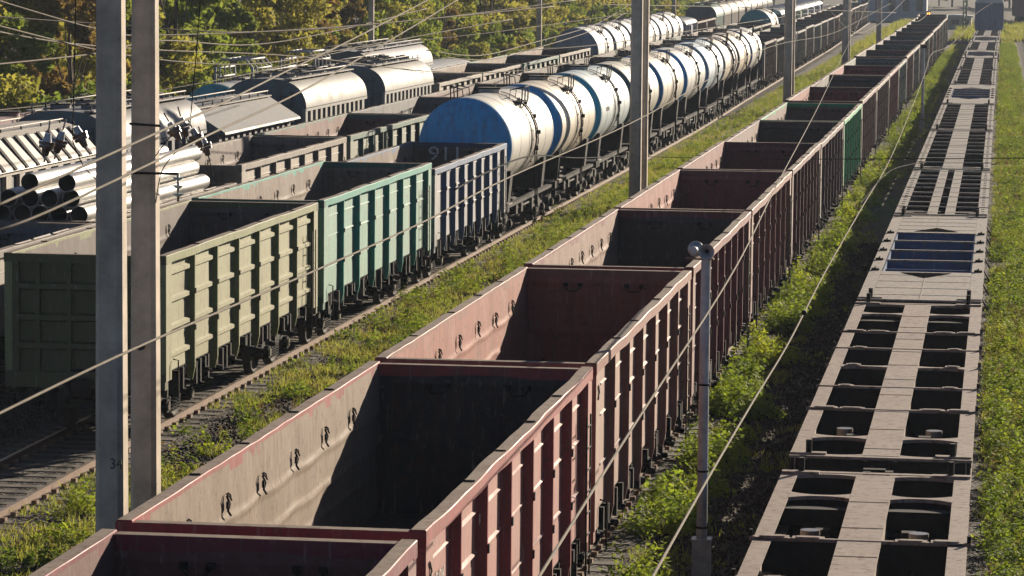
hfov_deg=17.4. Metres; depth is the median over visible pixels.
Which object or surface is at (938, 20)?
gondola wagon
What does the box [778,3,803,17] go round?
boxcar
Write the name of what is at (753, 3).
hopper wagon
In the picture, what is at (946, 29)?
gondola wagon
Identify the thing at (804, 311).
overhead wire
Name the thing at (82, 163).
overhead wire
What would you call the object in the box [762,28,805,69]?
gondola wagon
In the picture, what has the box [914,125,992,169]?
flat wagon
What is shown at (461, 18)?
tree
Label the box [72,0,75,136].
overhead wire
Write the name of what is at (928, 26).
gondola wagon
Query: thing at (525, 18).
tree
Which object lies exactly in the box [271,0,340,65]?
tree
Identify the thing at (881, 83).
gondola wagon
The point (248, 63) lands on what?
overhead wire
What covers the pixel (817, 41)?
gondola wagon
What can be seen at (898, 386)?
flat wagon
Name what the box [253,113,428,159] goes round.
gondola wagon
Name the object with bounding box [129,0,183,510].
concrete pole
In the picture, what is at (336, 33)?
tree
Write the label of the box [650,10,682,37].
tank wagon
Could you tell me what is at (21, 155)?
hopper wagon
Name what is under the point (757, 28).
gondola wagon
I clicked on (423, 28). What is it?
tree
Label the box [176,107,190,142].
hanging insulator
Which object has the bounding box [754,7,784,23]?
boxcar
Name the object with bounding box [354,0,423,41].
tree
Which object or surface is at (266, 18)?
tree
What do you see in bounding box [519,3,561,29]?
tree
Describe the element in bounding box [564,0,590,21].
tree
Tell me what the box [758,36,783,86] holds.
gondola wagon
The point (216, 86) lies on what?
tank wagon
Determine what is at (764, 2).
hopper wagon
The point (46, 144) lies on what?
hanging insulator
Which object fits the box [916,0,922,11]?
window
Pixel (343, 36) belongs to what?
tree
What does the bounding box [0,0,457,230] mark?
overhead wire
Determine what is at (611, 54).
gondola wagon
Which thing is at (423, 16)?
tree
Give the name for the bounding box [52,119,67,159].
hanging insulator
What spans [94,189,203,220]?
steel pipe
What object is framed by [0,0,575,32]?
overhead wire
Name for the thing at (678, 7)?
bush
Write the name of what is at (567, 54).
gondola wagon
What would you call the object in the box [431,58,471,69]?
boxcar
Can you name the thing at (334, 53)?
overhead wire
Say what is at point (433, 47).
bush
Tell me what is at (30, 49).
tree
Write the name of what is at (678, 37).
gondola wagon
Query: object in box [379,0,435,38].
tree
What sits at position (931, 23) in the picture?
gondola wagon
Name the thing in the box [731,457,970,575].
flat wagon
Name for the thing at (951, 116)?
flat wagon
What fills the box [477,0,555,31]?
tree
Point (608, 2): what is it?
tree
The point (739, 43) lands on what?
tank wagon
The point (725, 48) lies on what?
tank wagon
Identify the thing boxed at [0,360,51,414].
railway track
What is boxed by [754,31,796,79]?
gondola wagon
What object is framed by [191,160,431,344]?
gondola wagon
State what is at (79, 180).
steel pipe
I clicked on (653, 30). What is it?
tank wagon
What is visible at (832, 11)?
gondola wagon
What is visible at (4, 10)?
tree
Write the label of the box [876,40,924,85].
gondola wagon
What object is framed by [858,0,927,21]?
yard building
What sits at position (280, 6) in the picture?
tree
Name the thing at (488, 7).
tree
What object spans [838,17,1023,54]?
tall grass
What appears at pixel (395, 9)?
tree
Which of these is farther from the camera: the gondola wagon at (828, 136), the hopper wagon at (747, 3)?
the hopper wagon at (747, 3)
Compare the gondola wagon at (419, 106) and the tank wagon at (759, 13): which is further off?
the tank wagon at (759, 13)
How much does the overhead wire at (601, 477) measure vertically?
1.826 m
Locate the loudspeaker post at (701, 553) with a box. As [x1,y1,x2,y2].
[685,241,713,575]
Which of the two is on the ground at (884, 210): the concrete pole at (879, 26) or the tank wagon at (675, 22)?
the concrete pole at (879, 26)
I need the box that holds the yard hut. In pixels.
[948,14,973,28]
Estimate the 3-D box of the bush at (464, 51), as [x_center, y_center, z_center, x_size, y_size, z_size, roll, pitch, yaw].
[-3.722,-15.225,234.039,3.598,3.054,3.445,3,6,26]
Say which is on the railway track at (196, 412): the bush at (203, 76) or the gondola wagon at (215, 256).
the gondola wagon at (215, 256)
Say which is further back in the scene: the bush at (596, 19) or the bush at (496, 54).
the bush at (596, 19)
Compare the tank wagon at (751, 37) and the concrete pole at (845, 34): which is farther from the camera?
the concrete pole at (845, 34)
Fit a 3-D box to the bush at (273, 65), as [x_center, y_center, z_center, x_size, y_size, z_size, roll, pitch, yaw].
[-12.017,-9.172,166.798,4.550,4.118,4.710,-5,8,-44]
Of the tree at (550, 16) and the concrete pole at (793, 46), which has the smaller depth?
the concrete pole at (793, 46)
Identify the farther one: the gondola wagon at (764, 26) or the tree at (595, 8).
the tree at (595, 8)
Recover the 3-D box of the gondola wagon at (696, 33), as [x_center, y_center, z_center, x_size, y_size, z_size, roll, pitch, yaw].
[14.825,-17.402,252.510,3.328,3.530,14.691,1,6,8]
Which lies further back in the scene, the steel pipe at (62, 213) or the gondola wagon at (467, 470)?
the steel pipe at (62, 213)
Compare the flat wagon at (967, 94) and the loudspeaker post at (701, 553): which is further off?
the flat wagon at (967, 94)
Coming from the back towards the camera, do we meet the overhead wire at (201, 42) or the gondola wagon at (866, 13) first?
the gondola wagon at (866, 13)
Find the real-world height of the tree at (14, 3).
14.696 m
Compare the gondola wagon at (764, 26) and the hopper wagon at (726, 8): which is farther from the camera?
the hopper wagon at (726, 8)
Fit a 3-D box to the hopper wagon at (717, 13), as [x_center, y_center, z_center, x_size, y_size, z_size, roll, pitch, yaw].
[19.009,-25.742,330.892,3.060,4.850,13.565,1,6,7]
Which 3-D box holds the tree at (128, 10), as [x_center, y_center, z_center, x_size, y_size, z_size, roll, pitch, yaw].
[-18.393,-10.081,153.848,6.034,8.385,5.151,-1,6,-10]
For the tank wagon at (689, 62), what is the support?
on the railway track at (196, 412)
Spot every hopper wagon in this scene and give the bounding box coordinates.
[0,117,95,201]
[18,90,206,159]
[185,90,299,143]
[226,64,366,125]
[311,38,432,69]
[324,53,433,107]
[685,2,723,25]
[702,0,730,24]
[711,0,737,23]
[732,0,744,21]
[740,0,750,12]
[748,0,756,9]
[755,0,762,6]
[762,0,767,6]
[767,0,771,6]
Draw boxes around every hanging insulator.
[39,120,54,161]
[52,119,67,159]
[70,115,88,152]
[163,113,182,144]
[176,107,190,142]
[188,120,203,151]
[198,126,211,160]
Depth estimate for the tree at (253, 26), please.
174.80 m
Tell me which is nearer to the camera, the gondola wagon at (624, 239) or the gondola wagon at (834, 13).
the gondola wagon at (624, 239)
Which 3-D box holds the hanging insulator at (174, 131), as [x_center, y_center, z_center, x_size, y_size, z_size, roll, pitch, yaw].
[-5.072,-2.385,50.269,0.226,0.492,0.248,-4,7,-41]
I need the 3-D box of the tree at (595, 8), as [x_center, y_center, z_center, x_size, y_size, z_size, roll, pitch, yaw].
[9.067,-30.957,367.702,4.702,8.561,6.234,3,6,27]
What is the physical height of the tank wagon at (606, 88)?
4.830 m
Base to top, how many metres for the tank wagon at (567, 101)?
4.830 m
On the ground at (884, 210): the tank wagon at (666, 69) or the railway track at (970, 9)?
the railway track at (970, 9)
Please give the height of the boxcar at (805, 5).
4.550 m
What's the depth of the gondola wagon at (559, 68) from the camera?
173.25 m
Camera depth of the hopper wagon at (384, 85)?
138.20 m
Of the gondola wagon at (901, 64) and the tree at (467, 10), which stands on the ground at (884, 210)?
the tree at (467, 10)
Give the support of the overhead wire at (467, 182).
attached to the concrete pole at (635, 132)
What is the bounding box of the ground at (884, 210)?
[0,0,1023,575]
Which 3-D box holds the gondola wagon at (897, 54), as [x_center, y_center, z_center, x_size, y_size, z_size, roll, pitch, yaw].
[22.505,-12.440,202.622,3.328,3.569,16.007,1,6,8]
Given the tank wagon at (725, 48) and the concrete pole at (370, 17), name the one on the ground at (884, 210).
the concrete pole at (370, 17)
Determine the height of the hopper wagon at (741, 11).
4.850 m
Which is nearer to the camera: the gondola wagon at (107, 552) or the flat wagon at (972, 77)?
the gondola wagon at (107, 552)
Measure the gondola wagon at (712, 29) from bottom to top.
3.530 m
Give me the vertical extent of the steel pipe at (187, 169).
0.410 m
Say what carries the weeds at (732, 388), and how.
on the ground at (884, 210)
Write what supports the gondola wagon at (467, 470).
on the railway track at (618, 536)
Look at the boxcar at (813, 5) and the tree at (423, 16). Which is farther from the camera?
the boxcar at (813, 5)
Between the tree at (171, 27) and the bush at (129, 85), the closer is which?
the bush at (129, 85)
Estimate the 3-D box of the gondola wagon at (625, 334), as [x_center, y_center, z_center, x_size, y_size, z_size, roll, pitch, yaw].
[0.635,2.061,53.417,3.328,3.530,15.426,1,6,8]
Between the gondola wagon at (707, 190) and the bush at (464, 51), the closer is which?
the gondola wagon at (707, 190)
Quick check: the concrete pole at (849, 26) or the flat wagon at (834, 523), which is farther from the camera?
the concrete pole at (849, 26)
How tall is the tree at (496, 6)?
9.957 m
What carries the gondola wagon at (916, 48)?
on the railway track at (618, 536)
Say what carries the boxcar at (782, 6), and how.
on the railway track at (4, 396)
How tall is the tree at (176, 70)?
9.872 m
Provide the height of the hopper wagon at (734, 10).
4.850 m
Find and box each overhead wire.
[0,0,427,205]
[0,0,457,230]
[0,0,554,35]
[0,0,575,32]
[0,4,888,414]
[0,8,426,64]
[0,8,661,109]
[0,19,511,64]
[0,31,630,72]
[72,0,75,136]
[72,140,98,181]
[155,131,213,175]
[155,139,195,202]
[189,0,200,125]
[426,4,629,55]
[432,9,630,60]
[454,155,629,190]
[512,13,807,51]
[538,1,868,575]
[597,4,892,12]
[652,3,991,575]
[665,157,1015,159]
[830,11,889,32]
[858,162,925,205]
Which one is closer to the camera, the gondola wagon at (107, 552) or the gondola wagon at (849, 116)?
the gondola wagon at (107, 552)
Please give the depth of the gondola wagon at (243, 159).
99.32 m
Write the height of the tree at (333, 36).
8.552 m
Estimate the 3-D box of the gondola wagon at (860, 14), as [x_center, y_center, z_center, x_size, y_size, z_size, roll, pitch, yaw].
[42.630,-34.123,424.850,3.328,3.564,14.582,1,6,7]
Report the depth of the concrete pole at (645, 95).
123.70 m
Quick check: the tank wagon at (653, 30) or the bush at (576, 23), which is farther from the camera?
the bush at (576, 23)
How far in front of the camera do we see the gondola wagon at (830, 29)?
330.47 m
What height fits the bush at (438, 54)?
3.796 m
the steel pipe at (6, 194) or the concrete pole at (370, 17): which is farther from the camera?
the concrete pole at (370, 17)
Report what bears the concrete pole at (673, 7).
on the ground at (884, 210)
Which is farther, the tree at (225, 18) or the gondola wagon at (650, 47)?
the gondola wagon at (650, 47)
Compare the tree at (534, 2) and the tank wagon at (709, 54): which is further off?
the tree at (534, 2)
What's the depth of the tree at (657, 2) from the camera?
419.53 m
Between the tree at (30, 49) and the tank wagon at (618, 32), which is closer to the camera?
the tree at (30, 49)
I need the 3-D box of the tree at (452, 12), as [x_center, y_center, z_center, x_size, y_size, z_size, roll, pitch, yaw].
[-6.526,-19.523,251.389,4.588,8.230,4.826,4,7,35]
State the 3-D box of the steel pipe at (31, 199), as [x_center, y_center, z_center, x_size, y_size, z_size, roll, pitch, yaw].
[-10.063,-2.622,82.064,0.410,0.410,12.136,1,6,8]
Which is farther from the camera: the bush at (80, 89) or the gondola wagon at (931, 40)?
the gondola wagon at (931, 40)
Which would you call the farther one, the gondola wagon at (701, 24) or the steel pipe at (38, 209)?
the gondola wagon at (701, 24)
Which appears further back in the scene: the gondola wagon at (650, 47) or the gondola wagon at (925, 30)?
the gondola wagon at (925, 30)
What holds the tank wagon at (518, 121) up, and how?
on the railway track at (196, 412)
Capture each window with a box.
[888,0,895,11]
[902,0,909,11]
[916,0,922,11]
[951,20,958,24]
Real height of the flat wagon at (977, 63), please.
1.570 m
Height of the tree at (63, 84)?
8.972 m
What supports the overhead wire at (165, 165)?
attached to the concrete pole at (145, 372)
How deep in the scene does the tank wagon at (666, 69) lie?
157.79 m
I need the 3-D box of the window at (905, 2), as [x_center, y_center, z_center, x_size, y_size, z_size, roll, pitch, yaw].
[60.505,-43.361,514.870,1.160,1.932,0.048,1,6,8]
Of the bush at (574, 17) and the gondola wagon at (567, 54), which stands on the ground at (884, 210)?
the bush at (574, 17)
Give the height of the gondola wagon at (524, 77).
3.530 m
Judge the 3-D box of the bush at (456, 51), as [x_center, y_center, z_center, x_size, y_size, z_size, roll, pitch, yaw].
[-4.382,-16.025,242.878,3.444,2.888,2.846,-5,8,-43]
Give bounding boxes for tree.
[0,0,33,41]
[0,0,81,78]
[0,0,129,99]
[0,12,59,105]
[0,71,45,110]
[1,0,93,82]
[5,0,130,79]
[20,0,130,100]
[57,0,168,92]
[78,0,168,56]
[126,0,213,91]
[126,0,230,77]
[127,0,227,76]
[166,0,195,39]
[186,0,255,90]
[195,0,267,80]
[201,26,269,73]
[206,0,313,76]
[230,0,331,57]
[234,2,288,40]
[245,0,319,66]
[259,9,338,59]
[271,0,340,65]
[282,0,345,61]
[317,0,367,47]
[335,0,367,45]
[336,0,393,44]
[337,0,405,41]
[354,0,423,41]
[374,0,441,49]
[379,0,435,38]
[389,0,439,43]
[392,0,444,45]
[422,0,478,52]
[423,0,459,52]
[435,0,479,48]
[436,0,482,43]
[450,0,496,32]
[450,0,535,45]
[476,0,508,16]
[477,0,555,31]
[478,0,518,30]
[486,0,525,6]
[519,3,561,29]
[520,0,569,32]
[552,0,573,27]
[559,0,587,22]
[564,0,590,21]
[578,0,599,10]
[583,0,610,16]
[584,0,621,15]
[605,0,630,11]
[650,0,660,4]
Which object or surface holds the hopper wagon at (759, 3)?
on the railway track
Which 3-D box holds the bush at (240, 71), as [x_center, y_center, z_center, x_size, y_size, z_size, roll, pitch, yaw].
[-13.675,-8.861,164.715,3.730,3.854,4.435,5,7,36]
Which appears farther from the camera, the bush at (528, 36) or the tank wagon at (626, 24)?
the bush at (528, 36)
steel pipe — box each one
[0,186,24,206]
[0,205,17,218]
[14,204,34,219]
[21,145,168,189]
[21,185,58,206]
[31,204,55,219]
[41,187,64,207]
[50,175,194,220]
[58,145,201,191]
[62,161,198,207]
[70,174,209,220]
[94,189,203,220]
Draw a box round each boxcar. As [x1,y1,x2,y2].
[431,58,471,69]
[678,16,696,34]
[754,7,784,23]
[769,5,796,18]
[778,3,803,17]
[783,2,810,15]
[796,0,816,13]
[808,0,821,11]
[974,0,1003,30]
[1012,0,1023,22]
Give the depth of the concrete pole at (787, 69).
200.07 m
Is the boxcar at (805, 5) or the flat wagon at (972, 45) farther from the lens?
the boxcar at (805, 5)
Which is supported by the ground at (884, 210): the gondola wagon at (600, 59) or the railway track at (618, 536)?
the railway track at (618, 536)
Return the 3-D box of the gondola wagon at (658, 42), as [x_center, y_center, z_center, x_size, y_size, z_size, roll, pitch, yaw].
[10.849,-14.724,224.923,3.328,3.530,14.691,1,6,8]
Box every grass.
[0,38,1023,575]
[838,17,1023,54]
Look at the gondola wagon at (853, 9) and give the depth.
400.00 m
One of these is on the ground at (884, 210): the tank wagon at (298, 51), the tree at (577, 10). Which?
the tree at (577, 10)
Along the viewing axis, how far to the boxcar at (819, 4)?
391.16 m
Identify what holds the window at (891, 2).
in the yard building
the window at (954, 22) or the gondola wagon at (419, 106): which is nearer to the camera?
the gondola wagon at (419, 106)
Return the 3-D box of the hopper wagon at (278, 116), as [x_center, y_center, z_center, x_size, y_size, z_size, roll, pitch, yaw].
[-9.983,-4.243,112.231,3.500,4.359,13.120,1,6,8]
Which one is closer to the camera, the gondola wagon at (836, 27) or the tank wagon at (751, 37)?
the tank wagon at (751, 37)
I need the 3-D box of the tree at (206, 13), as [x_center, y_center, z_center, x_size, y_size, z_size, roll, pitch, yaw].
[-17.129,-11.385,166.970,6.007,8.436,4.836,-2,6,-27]
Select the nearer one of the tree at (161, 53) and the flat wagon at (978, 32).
the tree at (161, 53)
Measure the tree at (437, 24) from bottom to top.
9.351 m
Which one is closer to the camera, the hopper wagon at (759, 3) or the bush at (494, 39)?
the bush at (494, 39)
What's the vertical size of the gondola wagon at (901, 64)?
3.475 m
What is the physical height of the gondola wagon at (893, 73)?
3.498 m
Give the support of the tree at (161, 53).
on the ground at (884, 210)
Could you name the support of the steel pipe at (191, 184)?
on the steel pipe at (169, 199)
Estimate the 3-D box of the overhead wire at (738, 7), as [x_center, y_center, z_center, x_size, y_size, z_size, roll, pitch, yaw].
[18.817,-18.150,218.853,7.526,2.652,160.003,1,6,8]
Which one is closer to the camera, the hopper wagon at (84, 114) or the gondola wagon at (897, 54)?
the hopper wagon at (84, 114)
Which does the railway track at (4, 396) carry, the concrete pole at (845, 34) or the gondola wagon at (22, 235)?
the gondola wagon at (22, 235)
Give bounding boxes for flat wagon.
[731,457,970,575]
[789,293,982,490]
[857,208,991,314]
[894,163,990,230]
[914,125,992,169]
[931,100,994,136]
[942,81,997,108]
[951,66,996,87]
[957,55,996,71]
[962,47,998,61]
[965,40,998,49]
[970,33,1000,45]
[974,28,1000,36]
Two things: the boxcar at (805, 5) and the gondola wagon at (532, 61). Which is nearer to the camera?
the gondola wagon at (532, 61)
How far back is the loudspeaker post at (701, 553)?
49.87 m
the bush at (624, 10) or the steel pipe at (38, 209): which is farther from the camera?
the bush at (624, 10)
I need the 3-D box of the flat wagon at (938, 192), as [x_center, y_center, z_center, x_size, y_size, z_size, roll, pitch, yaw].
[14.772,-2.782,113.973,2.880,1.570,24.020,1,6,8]
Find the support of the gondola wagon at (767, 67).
on the railway track at (196, 412)
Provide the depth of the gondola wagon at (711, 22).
320.05 m
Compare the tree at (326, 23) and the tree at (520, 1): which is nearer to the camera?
the tree at (326, 23)
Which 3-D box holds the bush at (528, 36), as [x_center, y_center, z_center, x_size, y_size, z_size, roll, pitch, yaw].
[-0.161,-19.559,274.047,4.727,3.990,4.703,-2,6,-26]
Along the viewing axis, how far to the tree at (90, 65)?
144.38 m
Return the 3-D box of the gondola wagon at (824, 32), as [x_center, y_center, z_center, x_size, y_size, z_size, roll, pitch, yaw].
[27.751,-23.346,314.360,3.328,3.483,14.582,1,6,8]
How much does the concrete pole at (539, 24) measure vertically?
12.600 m
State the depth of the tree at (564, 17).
323.29 m
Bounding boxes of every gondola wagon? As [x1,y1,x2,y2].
[0,183,236,222]
[0,221,95,359]
[4,200,317,428]
[29,529,417,575]
[115,361,592,575]
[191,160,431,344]
[196,135,346,183]
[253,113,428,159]
[342,141,506,283]
[347,97,455,114]
[375,267,691,567]
[418,84,510,97]
[431,63,522,80]
[431,73,481,92]
[467,55,558,71]
[474,73,551,83]
[507,47,590,62]
[521,64,570,73]
[524,209,750,430]
[559,57,605,64]
[589,51,630,56]
[614,169,791,346]
[618,45,660,50]
[650,40,682,44]
[663,36,699,39]
[677,141,820,273]
[680,32,714,35]
[692,17,715,28]
[696,20,706,31]
[697,28,725,31]
[718,25,760,31]
[724,120,843,239]
[728,22,771,30]
[751,39,775,93]
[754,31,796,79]
[757,102,861,195]
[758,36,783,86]
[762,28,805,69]
[769,24,813,68]
[784,86,876,168]
[795,19,827,58]
[795,23,820,63]
[797,17,833,54]
[804,15,839,50]
[809,74,889,153]
[810,12,842,47]
[818,11,842,43]
[822,9,851,29]
[826,7,855,33]
[828,65,899,127]
[832,6,858,34]
[834,4,861,30]
[842,2,867,27]
[843,58,906,114]
[854,49,913,103]
[858,4,864,29]
[866,44,919,93]
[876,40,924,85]
[882,36,929,74]
[889,32,933,70]
[895,28,936,65]
[901,25,939,59]
[905,22,942,55]
[910,19,945,51]
[915,17,947,46]
[917,14,947,42]
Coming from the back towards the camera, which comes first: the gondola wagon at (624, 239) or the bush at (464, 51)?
the bush at (464, 51)
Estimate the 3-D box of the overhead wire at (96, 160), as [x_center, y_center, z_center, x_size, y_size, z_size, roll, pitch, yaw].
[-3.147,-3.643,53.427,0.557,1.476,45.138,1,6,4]
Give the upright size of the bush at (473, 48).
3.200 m
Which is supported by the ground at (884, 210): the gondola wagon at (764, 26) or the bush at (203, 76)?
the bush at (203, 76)
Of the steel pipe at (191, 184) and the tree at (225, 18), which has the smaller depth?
the steel pipe at (191, 184)
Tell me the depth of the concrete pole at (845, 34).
269.99 m
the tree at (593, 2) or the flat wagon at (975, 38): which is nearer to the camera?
the flat wagon at (975, 38)
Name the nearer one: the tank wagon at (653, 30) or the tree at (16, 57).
the tree at (16, 57)
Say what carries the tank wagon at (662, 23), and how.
on the railway track
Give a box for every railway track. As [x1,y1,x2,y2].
[0,20,875,554]
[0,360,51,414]
[577,43,949,575]
[772,7,1007,575]
[955,6,1023,66]
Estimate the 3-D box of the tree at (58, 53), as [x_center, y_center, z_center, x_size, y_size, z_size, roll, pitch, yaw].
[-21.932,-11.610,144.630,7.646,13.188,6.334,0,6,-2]
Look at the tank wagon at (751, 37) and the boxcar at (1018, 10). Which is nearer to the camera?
the tank wagon at (751, 37)
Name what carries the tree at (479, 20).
on the ground at (884, 210)
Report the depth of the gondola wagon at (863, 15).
438.33 m
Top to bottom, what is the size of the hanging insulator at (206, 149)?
0.536 m
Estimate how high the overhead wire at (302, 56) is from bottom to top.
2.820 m
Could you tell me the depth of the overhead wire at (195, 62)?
49.09 m
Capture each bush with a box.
[20,81,95,112]
[126,74,177,95]
[172,59,255,97]
[208,68,250,83]
[254,63,277,74]
[428,43,447,56]
[430,47,445,58]
[431,44,454,58]
[444,47,466,57]
[445,48,475,60]
[458,42,492,59]
[460,20,522,53]
[469,41,500,59]
[492,25,533,49]
[496,43,518,55]
[506,36,535,54]
[524,28,546,47]
[532,25,558,47]
[554,26,570,33]
[560,14,590,25]
[562,20,583,26]
[589,11,608,24]
[604,7,630,20]
[606,3,630,17]
[628,0,660,13]
[655,1,680,15]
[662,2,684,16]
[680,2,687,12]
[685,0,694,6]
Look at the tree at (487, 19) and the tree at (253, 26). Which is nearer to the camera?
the tree at (253, 26)
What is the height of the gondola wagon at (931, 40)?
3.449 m
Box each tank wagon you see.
[0,109,49,124]
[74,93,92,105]
[187,56,271,100]
[278,49,330,69]
[419,85,556,243]
[503,73,597,214]
[547,63,629,191]
[552,23,613,55]
[584,20,629,49]
[584,55,660,172]
[602,17,630,46]
[616,48,684,156]
[619,15,658,42]
[649,12,671,39]
[649,43,705,142]
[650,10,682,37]
[666,37,723,130]
[684,33,737,119]
[702,29,750,110]
[715,25,762,102]
[740,7,778,25]
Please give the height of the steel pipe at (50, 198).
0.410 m
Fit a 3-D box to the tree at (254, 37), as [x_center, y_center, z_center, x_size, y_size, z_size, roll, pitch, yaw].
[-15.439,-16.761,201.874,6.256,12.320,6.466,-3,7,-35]
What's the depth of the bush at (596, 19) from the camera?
335.15 m
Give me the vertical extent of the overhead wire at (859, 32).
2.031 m
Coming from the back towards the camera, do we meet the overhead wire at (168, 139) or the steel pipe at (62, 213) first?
the steel pipe at (62, 213)
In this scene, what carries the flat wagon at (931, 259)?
on the railway track at (974, 561)
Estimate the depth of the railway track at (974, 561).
62.51 m
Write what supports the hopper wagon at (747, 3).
on the railway track
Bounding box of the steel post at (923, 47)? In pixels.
[919,44,926,133]
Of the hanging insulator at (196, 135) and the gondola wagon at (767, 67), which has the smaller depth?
the hanging insulator at (196, 135)
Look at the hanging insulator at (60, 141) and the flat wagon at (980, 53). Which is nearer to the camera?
the hanging insulator at (60, 141)
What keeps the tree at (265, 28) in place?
on the ground at (884, 210)
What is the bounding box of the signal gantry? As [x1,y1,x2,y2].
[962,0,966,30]
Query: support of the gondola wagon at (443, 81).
on the railway track
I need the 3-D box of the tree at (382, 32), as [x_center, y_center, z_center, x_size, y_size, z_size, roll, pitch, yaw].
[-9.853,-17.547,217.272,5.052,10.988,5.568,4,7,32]
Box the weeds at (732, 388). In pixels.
[0,46,1023,575]
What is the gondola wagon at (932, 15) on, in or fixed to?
on the railway track at (618, 536)
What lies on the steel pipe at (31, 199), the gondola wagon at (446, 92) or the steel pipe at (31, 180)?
the steel pipe at (31, 180)
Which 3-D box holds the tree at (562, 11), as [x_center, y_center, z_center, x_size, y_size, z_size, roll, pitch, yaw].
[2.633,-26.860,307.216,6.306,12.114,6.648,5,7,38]
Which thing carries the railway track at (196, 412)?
on the ground at (884, 210)
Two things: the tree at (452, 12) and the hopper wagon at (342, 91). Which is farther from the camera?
the tree at (452, 12)
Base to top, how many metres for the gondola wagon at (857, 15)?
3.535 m
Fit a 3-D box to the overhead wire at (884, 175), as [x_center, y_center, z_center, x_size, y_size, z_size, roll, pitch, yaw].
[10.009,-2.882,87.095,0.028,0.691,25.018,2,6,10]
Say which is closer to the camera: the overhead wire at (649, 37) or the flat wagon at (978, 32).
the overhead wire at (649, 37)
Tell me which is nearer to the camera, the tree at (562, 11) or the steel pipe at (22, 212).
the steel pipe at (22, 212)
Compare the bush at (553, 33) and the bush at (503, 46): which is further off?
the bush at (553, 33)
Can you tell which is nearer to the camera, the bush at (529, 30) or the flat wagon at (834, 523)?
the flat wagon at (834, 523)
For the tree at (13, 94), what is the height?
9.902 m
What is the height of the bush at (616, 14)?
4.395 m
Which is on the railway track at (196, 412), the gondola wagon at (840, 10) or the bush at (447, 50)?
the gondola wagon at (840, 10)
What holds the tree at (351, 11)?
on the ground at (884, 210)
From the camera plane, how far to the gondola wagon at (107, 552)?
32.00 m
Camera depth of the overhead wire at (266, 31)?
78.50 m
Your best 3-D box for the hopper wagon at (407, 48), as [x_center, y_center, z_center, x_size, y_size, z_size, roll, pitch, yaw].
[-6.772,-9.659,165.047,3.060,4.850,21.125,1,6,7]
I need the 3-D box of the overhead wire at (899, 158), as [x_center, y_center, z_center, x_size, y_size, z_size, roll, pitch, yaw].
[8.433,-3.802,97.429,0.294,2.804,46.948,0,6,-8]
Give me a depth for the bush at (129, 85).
145.04 m
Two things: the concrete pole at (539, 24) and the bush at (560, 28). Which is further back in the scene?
the bush at (560, 28)
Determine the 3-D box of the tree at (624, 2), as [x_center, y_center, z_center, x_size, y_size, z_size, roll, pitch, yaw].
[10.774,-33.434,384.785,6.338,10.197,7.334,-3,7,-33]
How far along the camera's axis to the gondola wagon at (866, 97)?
145.78 m
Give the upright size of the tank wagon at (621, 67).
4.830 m
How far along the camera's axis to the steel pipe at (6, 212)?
76.92 m
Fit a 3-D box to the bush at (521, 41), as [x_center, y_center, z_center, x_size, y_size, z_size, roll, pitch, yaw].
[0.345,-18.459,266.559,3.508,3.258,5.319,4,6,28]
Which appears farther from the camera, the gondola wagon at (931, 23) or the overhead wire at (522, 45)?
the gondola wagon at (931, 23)
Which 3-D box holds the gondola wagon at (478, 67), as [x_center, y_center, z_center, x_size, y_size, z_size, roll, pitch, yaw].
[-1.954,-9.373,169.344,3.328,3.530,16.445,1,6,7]
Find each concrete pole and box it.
[96,0,127,531]
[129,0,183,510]
[368,0,373,41]
[536,0,541,47]
[629,0,642,197]
[641,0,649,189]
[672,0,675,13]
[783,0,792,101]
[792,0,795,94]
[841,0,848,64]
[848,0,850,60]
[876,0,881,42]
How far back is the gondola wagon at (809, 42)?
287.32 m
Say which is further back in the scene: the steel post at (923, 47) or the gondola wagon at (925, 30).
the gondola wagon at (925, 30)
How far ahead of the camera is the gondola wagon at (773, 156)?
100.28 m
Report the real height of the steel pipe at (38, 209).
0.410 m
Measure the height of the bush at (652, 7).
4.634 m
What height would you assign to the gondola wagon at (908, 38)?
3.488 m
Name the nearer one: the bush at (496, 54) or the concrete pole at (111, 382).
the concrete pole at (111, 382)
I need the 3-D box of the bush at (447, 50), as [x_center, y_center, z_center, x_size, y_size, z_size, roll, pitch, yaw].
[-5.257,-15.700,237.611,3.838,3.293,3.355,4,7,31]
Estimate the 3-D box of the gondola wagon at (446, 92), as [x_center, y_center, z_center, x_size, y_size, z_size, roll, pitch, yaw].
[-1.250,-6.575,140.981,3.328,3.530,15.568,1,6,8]
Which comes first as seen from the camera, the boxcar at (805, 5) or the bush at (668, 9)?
the boxcar at (805, 5)
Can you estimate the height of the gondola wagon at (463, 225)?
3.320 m
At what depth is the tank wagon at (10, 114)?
102.93 m
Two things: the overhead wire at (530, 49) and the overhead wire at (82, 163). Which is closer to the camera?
the overhead wire at (82, 163)
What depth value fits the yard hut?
464.56 m
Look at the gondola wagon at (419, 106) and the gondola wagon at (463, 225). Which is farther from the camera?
the gondola wagon at (419, 106)
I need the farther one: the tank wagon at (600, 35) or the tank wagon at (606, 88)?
the tank wagon at (600, 35)
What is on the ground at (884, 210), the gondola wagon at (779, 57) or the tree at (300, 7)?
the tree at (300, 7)

